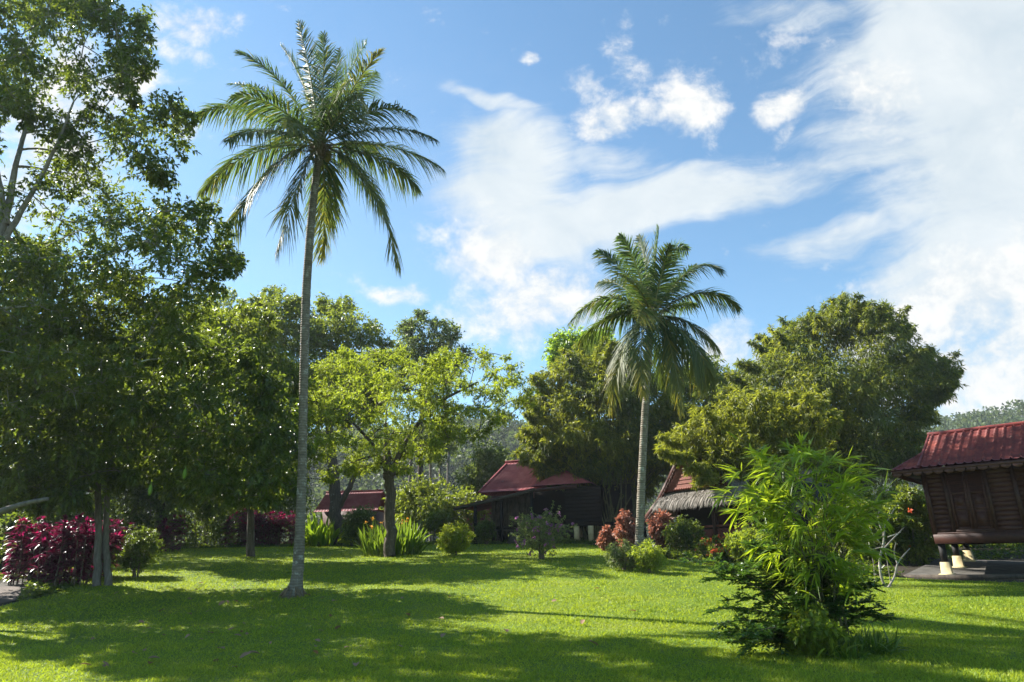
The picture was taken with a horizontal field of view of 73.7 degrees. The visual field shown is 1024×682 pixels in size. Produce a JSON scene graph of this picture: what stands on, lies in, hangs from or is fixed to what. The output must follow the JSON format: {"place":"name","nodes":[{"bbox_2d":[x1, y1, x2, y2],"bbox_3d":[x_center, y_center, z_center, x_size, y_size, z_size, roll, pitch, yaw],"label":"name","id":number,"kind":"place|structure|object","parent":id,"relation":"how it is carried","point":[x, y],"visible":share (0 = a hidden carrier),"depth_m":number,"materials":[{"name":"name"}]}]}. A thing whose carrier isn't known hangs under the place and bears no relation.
{"place":"outdoors","nodes":[
{"label":"outdoors","id":0,"kind":"place"},
{"bbox_2d":[0,585,33,603],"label":"path","id":1,"kind":"structure","parent":0,"point":[8,593],"depth_m":22.57,"materials":[{"name":"grey concrete"}]},
{"bbox_2d":[8,440,650,551],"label":"hill","id":2,"kind":"structure","parent":0,"point":[512,448],"depth_m":200.83,"materials":[{"name":"plant"}]},
{"bbox_2d":[7,408,676,546],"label":"forest","id":3,"kind":"object","parent":2,"relation":"on","point":[507,435],"visible":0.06,"depth_m":198.11,"materials":[{"name":"green plant"}]},
{"bbox_2d":[0,542,1023,681],"bbox_3d":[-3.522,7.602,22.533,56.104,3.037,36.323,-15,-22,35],"label":"lawn","id":4,"kind":"structure","parent":0,"point":[78,620],"depth_m":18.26,"materials":[{"name":"green plant"}]},
{"bbox_2d":[0,0,249,514],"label":"broadleaf tree","id":5,"kind":"object","parent":4,"relation":"on","point":[30,334],"visible":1,"depth_m":21.86,"materials":[{"name":"green plant"}]},
{"bbox_2d":[0,319,314,586],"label":"twin trunk tree","id":6,"kind":"object","parent":4,"relation":"on","point":[138,412],"visible":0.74,"depth_m":23.05,"materials":[{"name":"green plant"}]},
{"bbox_2d":[114,290,311,556],"bbox_3d":[-15.311,3.737,34.425,11.041,13.771,9.448,-1,-18,0],"label":"spreading tree","id":7,"kind":"object","parent":4,"relation":"on","point":[248,327],"visible":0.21,"depth_m":33.50,"materials":[{"name":"green plant"}]},
{"bbox_2d":[240,652,251,657],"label":"dry leaf","id":8,"kind":"object","parent":4,"relation":"on","point":[244,654],"visible":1,"depth_m":11.99,"materials":[{"name":"plant"}]},
{"bbox_2d":[190,20,445,598],"bbox_3d":[-7.795,-3.434,24.836,10.676,24.129,9.327,-1,-18,0],"label":"coconut palm","id":9,"kind":"object","parent":4,"relation":"on","point":[325,117],"visible":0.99,"depth_m":25.70,"materials":[{"name":"green plant"}]},
{"bbox_2d":[434,520,476,554],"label":"golden bush","id":10,"kind":"object","parent":4,"relation":"on","point":[455,539],"visible":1,"depth_m":33.53,"materials":[{"name":"green plant"}]},
{"bbox_2d":[595,525,618,550],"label":"copperleaf shrub","id":11,"kind":"object","parent":4,"relation":"on","point":[605,538],"visible":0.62,"depth_m":33.79,"materials":[{"name":"orange plant"}]},
{"bbox_2d":[604,538,638,569],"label":"leafy shrub","id":12,"kind":"object","parent":4,"relation":"on","point":[621,557],"visible":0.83,"depth_m":25.22,"materials":[{"name":"green plant"}]},
{"bbox_2d":[627,538,668,572],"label":"leafy shrub","id":13,"kind":"object","parent":4,"relation":"on","point":[642,555],"visible":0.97,"depth_m":24.23,"materials":[{"name":"green plant"}]},
{"bbox_2d":[567,224,742,569],"bbox_3d":[5.984,1.740,28.591,8.711,14.946,6.994,11,-21,-32],"label":"coconut palm","id":14,"kind":"object","parent":4,"relation":"on","point":[651,316],"visible":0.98,"depth_m":27.99,"materials":[{"name":"green plant"}]},
{"bbox_2d":[674,526,903,658],"bbox_3d":[4.927,4.263,11.982,3.587,2.152,2.316,4,-19,-15],"label":"spreading shrub","id":15,"kind":"object","parent":4,"relation":"on","point":[761,630],"visible":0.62,"depth_m":11.81,"materials":[{"name":"green plant"}]},
{"bbox_2d":[706,432,906,642],"bbox_3d":[5.324,3.447,12.123,3.572,3.810,2.671,-6,-18,13],"label":"young bamboo","id":16,"kind":"object","parent":4,"relation":"on","point":[844,576],"visible":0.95,"depth_m":12.04,"materials":[{"name":"green plant"}]},
{"bbox_2d":[780,601,849,657],"bbox_3d":[4.862,4.765,11.116,1.151,0.997,1.196,-1,-18,0],"label":"weed bush","id":17,"kind":"object","parent":4,"relation":"on","point":[813,625],"visible":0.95,"depth_m":10.84,"materials":[{"name":"green plant"}]},
{"bbox_2d":[773,631,868,659],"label":"weed tuft","id":18,"kind":"object","parent":4,"relation":"on","point":[831,652],"visible":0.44,"depth_m":10.83,"materials":[{"name":"green plant"}]},
{"bbox_2d":[818,639,873,660],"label":"weed tuft","id":19,"kind":"object","parent":4,"relation":"on","point":[853,653],"visible":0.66,"depth_m":10.67,"materials":[{"name":"green plant"}]},
{"bbox_2d":[837,623,917,655],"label":"weed tuft","id":20,"kind":"object","parent":4,"relation":"on","point":[871,642],"visible":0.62,"depth_m":11.14,"materials":[{"name":"green plant"}]},
{"bbox_2d":[0,540,1023,605],"bbox_3d":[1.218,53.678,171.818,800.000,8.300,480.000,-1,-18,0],"label":"ground","id":21,"kind":"structure","parent":0,"point":[908,569],"depth_m":25.98,"materials":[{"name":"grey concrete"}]},
{"bbox_2d":[0,509,40,573],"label":"thicket bush","id":22,"kind":"object","parent":21,"relation":"on","point":[8,522],"visible":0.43,"depth_m":29.21,"materials":[{"name":"green plant"}]},
{"bbox_2d":[0,516,72,584],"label":"cordyline shrub","id":23,"kind":"object","parent":21,"relation":"on","point":[20,546],"visible":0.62,"depth_m":25.24,"materials":[{"name":"purple plant"}]},
{"bbox_2d":[0,476,79,552],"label":"thicket bush","id":24,"kind":"object","parent":21,"relation":"on","point":[10,513],"visible":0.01,"depth_m":40.77,"materials":[{"name":"green plant"}]},
{"bbox_2d":[27,513,102,585],"bbox_3d":[-16.110,7.615,24.836,2.669,2.606,2.034,-1,-18,0],"label":"cordyline shrub","id":25,"kind":"object","parent":21,"relation":"on","point":[58,550],"visible":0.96,"depth_m":24.56,"materials":[{"name":"purple plant"}]},
{"bbox_2d":[22,489,127,556],"bbox_3d":[-22.435,9.490,34.915,5.329,5.053,4.934,-1,-18,0],"label":"thicket bush","id":26,"kind":"object","parent":21,"relation":"on","point":[54,517],"visible":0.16,"depth_m":35.01,"materials":[{"name":"green plant"}]},
{"bbox_2d":[2,329,150,526],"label":"background tree","id":27,"kind":"object","parent":21,"relation":"on","point":[84,412],"depth_m":40.60,"materials":[{"name":"green plant"}]},
{"bbox_2d":[66,515,126,578],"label":"cordyline shrub","id":28,"kind":"object","parent":21,"relation":"on","point":[115,539],"visible":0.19,"depth_m":26.95,"materials":[{"name":"purple plant"}]},
{"bbox_2d":[109,522,135,561],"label":"cordyline shrub","id":29,"kind":"object","parent":21,"relation":"on","point":[114,529],"visible":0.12,"depth_m":33.76,"materials":[{"name":"purple plant"}]},
{"bbox_2d":[89,463,157,552],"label":"thicket bush","id":30,"kind":"object","parent":21,"relation":"on","point":[140,498],"visible":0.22,"depth_m":42.94,"materials":[{"name":"green plant"}]},
{"bbox_2d":[112,523,165,576],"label":"round bush","id":31,"kind":"object","parent":21,"relation":"on","point":[127,555],"visible":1,"depth_m":26.63,"materials":[{"name":"green plant"}]},
{"bbox_2d":[110,481,191,546],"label":"thicket bush","id":32,"kind":"object","parent":21,"relation":"on","point":[168,508],"visible":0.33,"depth_m":43.82,"materials":[{"name":"green plant"}]},
{"bbox_2d":[96,342,217,540],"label":"background tree","id":33,"kind":"object","parent":21,"relation":"on","point":[156,521],"depth_m":45.24,"materials":[{"name":"green plant"}]},
{"bbox_2d":[155,514,187,551],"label":"cordyline shrub","id":34,"kind":"object","parent":21,"relation":"on","point":[166,532],"visible":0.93,"depth_m":40.56,"materials":[{"name":"purple plant"}]},
{"bbox_2d":[186,493,246,545],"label":"thicket bush","id":35,"kind":"object","parent":21,"relation":"on","point":[220,537],"visible":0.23,"depth_m":48.75,"materials":[{"name":"green plant"}]},
{"bbox_2d":[192,286,247,544],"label":"background tree","id":36,"kind":"object","parent":21,"relation":"on","point":[230,302],"visible":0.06,"depth_m":62.20,"materials":[{"name":"green plant"}]},
{"bbox_2d":[221,509,268,546],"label":"cordyline shrub","id":37,"kind":"object","parent":21,"relation":"on","point":[242,526],"visible":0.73,"depth_m":45.56,"materials":[{"name":"red plant"}]},
{"bbox_2d":[246,510,284,546],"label":"cordyline shrub","id":38,"kind":"object","parent":21,"relation":"on","point":[267,527],"visible":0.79,"depth_m":45.67,"materials":[{"name":"red plant"}]},
{"bbox_2d":[231,484,320,541],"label":"thicket bush","id":39,"kind":"object","parent":21,"relation":"on","point":[290,504],"visible":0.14,"depth_m":50.90,"materials":[{"name":"green plant"}]},
{"bbox_2d":[265,511,295,545],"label":"cordyline shrub","id":40,"kind":"object","parent":21,"relation":"on","point":[289,528],"visible":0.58,"depth_m":46.09,"materials":[{"name":"red plant"}]},
{"bbox_2d":[218,283,397,544],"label":"rain tree","id":41,"kind":"object","parent":21,"relation":"on","point":[320,335],"visible":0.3,"depth_m":50.47,"materials":[{"name":"green plant"}]},
{"bbox_2d":[305,510,344,546],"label":"canna clump","id":42,"kind":"object","parent":21,"relation":"on","point":[321,533],"visible":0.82,"depth_m":44.77,"materials":[{"name":"green plant"}]},
{"bbox_2d":[337,530,361,546],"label":"golden bush","id":43,"kind":"object","parent":21,"relation":"on","point":[342,541],"visible":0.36,"depth_m":44.09,"materials":[{"name":"green plant"}]},
{"bbox_2d":[314,489,385,542],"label":"house","id":44,"kind":"structure","parent":21,"relation":"on","point":[357,498],"depth_m":57.11,"materials":[{"name":"tile"}]},
{"bbox_2d":[341,503,379,544],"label":"leafy shrub","id":45,"kind":"object","parent":21,"relation":"on","point":[356,519],"visible":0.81,"depth_m":42.44,"materials":[{"name":"green plant"}]},
{"bbox_2d":[351,517,431,555],"bbox_3d":[-6.292,10.286,36.020,4.295,2.137,3.922,-1,-18,0],"label":"lily bed","id":46,"kind":"object","parent":21,"relation":"on","point":[408,540],"visible":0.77,"depth_m":35.19,"materials":[{"name":"green plant"}]},
{"bbox_2d":[280,343,542,556],"bbox_3d":[-5.494,4.905,34.285,14.456,11.476,12.194,-1,-18,0],"label":"flame tree","id":47,"kind":"object","parent":21,"relation":"on","point":[433,367],"visible":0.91,"depth_m":33.88,"materials":[{"name":"green plant"}]},
{"bbox_2d":[379,471,446,540],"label":"leafy shrub","id":48,"kind":"object","parent":21,"relation":"on","point":[418,492],"visible":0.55,"depth_m":51.84,"materials":[{"name":"green plant"}]},
{"bbox_2d":[391,410,434,488],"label":"rubber tree","id":49,"kind":"object","parent":21,"relation":"on","point":[422,436],"visible":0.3,"depth_m":58.02,"materials":[{"name":"green plant"}]},
{"bbox_2d":[409,418,432,540],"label":"rubber tree","id":50,"kind":"object","parent":21,"relation":"on","point":[430,470],"visible":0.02,"depth_m":62.25,"materials":[{"name":"green plant"}]},
{"bbox_2d":[406,416,445,461],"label":"rubber tree","id":51,"kind":"object","parent":21,"relation":"on","point":[428,440],"visible":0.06,"depth_m":59.88,"materials":[{"name":"green plant"}]},
{"bbox_2d":[388,308,478,539],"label":"background tree","id":52,"kind":"object","parent":21,"relation":"on","point":[415,346],"visible":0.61,"depth_m":62.34,"materials":[{"name":"green plant"}]},
{"bbox_2d":[414,508,454,542],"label":"plumeria bush","id":53,"kind":"object","parent":21,"relation":"on","point":[435,522],"visible":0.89,"depth_m":44.60,"materials":[{"name":"green plant"}]},
{"bbox_2d":[424,424,457,538],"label":"rubber tree","id":54,"kind":"object","parent":21,"relation":"on","point":[449,447],"visible":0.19,"depth_m":61.47,"materials":[{"name":"green plant"}]},
{"bbox_2d":[414,482,490,538],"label":"leafy shrub","id":55,"kind":"object","parent":21,"relation":"on","point":[464,496],"visible":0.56,"depth_m":48.98,"materials":[{"name":"green plant"}]},
{"bbox_2d":[444,414,466,498],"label":"rubber tree","id":56,"kind":"object","parent":21,"relation":"on","point":[448,464],"visible":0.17,"depth_m":66.15,"materials":[{"name":"green plant"}]},
{"bbox_2d":[464,509,491,539],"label":"cordyline shrub","id":57,"kind":"object","parent":21,"relation":"on","point":[471,523],"visible":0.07,"depth_m":51.83,"materials":[{"name":"red plant"}]},
{"bbox_2d":[449,438,513,520],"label":"leafy shrub","id":58,"kind":"object","parent":21,"relation":"on","point":[491,460],"visible":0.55,"depth_m":56.42,"materials":[{"name":"green plant"}]},
{"bbox_2d":[474,517,496,544],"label":"bush","id":59,"kind":"object","parent":21,"relation":"on","point":[485,528],"visible":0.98,"depth_m":40.84,"materials":[{"name":"green plant"}]},
{"bbox_2d":[0,535,1023,600],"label":"ground cover","id":60,"kind":"object","parent":21,"relation":"on","point":[40,589],"visible":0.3,"depth_m":27.27,"materials":[{"name":"green plant"}]},
{"bbox_2d":[153,484,230,547],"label":"thicket bush","id":61,"kind":"object","parent":60,"relation":"on","point":[204,515],"visible":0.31,"depth_m":47.01,"materials":[{"name":"green plant"}]},
{"bbox_2d":[808,495,857,557],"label":"hedge bush","id":62,"kind":"object","parent":60,"relation":"on","point":[818,513],"visible":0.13,"depth_m":27.76,"materials":[{"name":"green plant"}]},
{"bbox_2d":[508,500,576,558],"bbox_3d":[1.383,8.424,30.317,2.831,2.542,2.865,6,-19,-21],"label":"bush","id":63,"kind":"object","parent":21,"relation":"on","point":[536,530],"visible":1,"depth_m":30.00,"materials":[{"name":"green plant"}]},
{"bbox_2d":[453,460,646,543],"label":"veranda house","id":64,"kind":"structure","parent":21,"relation":"on","point":[510,488],"depth_m":42.59,"materials":[{"name":"brown wood"}]},
{"bbox_2d":[541,323,621,375],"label":"background tree","id":65,"kind":"object","parent":21,"relation":"on","point":[555,343],"visible":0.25,"depth_m":58.04,"materials":[{"name":"green plant"}]},
{"bbox_2d":[508,335,692,539],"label":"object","id":66,"kind":"object","parent":21,"relation":"on","point":[603,451],"visible":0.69,"depth_m":43.03,"materials":[{"name":"green plant"}]},
{"bbox_2d":[611,509,635,547],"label":"copperleaf shrub","id":67,"kind":"object","parent":21,"relation":"on","point":[624,529],"visible":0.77,"depth_m":32.14,"materials":[{"name":"orange plant"}]},
{"bbox_2d":[646,509,673,549],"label":"copperleaf shrub","id":68,"kind":"object","parent":21,"relation":"on","point":[656,527],"visible":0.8,"depth_m":31.56,"materials":[{"name":"orange plant"}]},
{"bbox_2d":[660,514,707,551],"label":"leafy shrub","id":69,"kind":"object","parent":21,"relation":"on","point":[679,535],"visible":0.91,"depth_m":29.97,"materials":[{"name":"green plant"}]},
{"bbox_2d":[674,353,734,428],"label":"background tree","id":70,"kind":"object","parent":21,"relation":"on","point":[691,396],"visible":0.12,"depth_m":54.13,"materials":[{"name":"green plant"}]},
{"bbox_2d":[693,534,735,560],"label":"ixora bush","id":71,"kind":"object","parent":21,"relation":"on","point":[706,548],"visible":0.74,"depth_m":27.58,"materials":[{"name":"green plant"}]},
{"bbox_2d":[721,521,763,562],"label":"leafy shrub","id":72,"kind":"object","parent":21,"relation":"on","point":[735,547],"visible":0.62,"depth_m":26.03,"materials":[{"name":"green plant"}]},
{"bbox_2d":[645,436,846,549],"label":"thatched house","id":73,"kind":"structure","parent":21,"relation":"on","point":[678,496],"depth_m":32.70,"materials":[{"name":"beige plant"}]},
{"bbox_2d":[710,502,731,527],"bbox_3d":[10.101,8.724,32.922,0.040,2.040,1.100,11,-22,-33],"label":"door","id":74,"kind":"structure","parent":73,"relation":"in","point":[722,519],"depth_m":32.88,"materials":[{"name":"brown wood"}]},
{"bbox_2d":[652,382,845,492],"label":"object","id":75,"kind":"object","parent":21,"relation":"on","point":[756,420],"visible":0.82,"depth_m":31.68,"materials":[{"name":"green plant"}]},
{"bbox_2d":[746,531,792,562],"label":"leafy shrub","id":76,"kind":"object","parent":21,"relation":"on","point":[761,535],"visible":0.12,"depth_m":25.36,"materials":[{"name":"green plant"}]},
{"bbox_2d":[707,291,970,497],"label":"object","id":77,"kind":"object","parent":21,"relation":"on","point":[924,377],"visible":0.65,"depth_m":40.37,"materials":[{"name":"green plant"}]},
{"bbox_2d":[838,496,898,562],"bbox_3d":[14.018,7.447,26.943,2.360,2.837,2.486,-1,-18,0],"label":"hedge bush","id":78,"kind":"object","parent":21,"relation":"on","point":[876,544],"visible":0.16,"depth_m":26.38,"materials":[{"name":"green plant"}]},
{"bbox_2d":[856,480,914,540],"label":"hedge bush","id":79,"kind":"object","parent":21,"relation":"on","point":[884,496],"visible":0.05,"depth_m":31.02,"materials":[{"name":"green plant"}]},
{"bbox_2d":[867,498,918,586],"bbox_3d":[11.514,6.149,20.775,1.887,2.660,1.065,-1,-18,0],"label":"frangipani","id":80,"kind":"object","parent":21,"relation":"on","point":[884,546],"visible":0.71,"depth_m":20.73,"materials":[{"name":"grey plant"}]},
{"bbox_2d":[876,483,938,565],"bbox_3d":[15.070,7.066,26.042,2.241,3.248,2.149,-13,-21,32],"label":"hedge bush","id":81,"kind":"object","parent":21,"relation":"on","point":[912,506],"visible":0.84,"depth_m":25.69,"materials":[{"name":"green plant"}]},
{"bbox_2d":[915,490,950,553],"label":"hedge bush","id":82,"kind":"object","parent":21,"relation":"on","point":[946,545],"visible":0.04,"depth_m":29.04,"materials":[{"name":"green plant"}]},
{"bbox_2d":[890,421,1023,579],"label":"stilt house","id":83,"kind":"structure","parent":21,"relation":"on","point":[973,487],"depth_m":22.50,"materials":[{"name":"brown wood"}]},
{"bbox_2d":[941,468,998,531],"bbox_3d":[15.000,5.170,22.434,1.270,2.100,0.100,-17,-23,39],"label":"door","id":84,"kind":"structure","parent":83,"relation":"in","point":[980,502],"depth_m":22.38,"materials":[{"name":"brown wood"}]},
{"bbox_2d":[990,543,1023,547],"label":"hedge bush","id":85,"kind":"object","parent":21,"relation":"on","point":[1010,543],"depth_m":30.50,"materials":[{"name":"green plant"}]},
{"bbox_2d":[0,0,1023,455],"label":"sky","id":86,"kind":"structure","parent":0,"point":[810,151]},
{"bbox_2d":[853,420,1023,497],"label":"hill","id":87,"kind":"structure","parent":0,"point":[895,481],"depth_m":216.93,"materials":[{"name":"plant"}]},
{"bbox_2d":[368,399,1023,518],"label":"forest","id":88,"kind":"object","parent":87,"relation":"on","point":[976,419],"depth_m":268.10,"materials":[{"name":"green plant"}]},
{"bbox_2d":[905,558,1023,582],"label":"pavement","id":89,"kind":"structure","parent":0,"point":[989,567],"depth_m":23.50,"materials":[{"name":"concrete"}]}
]}

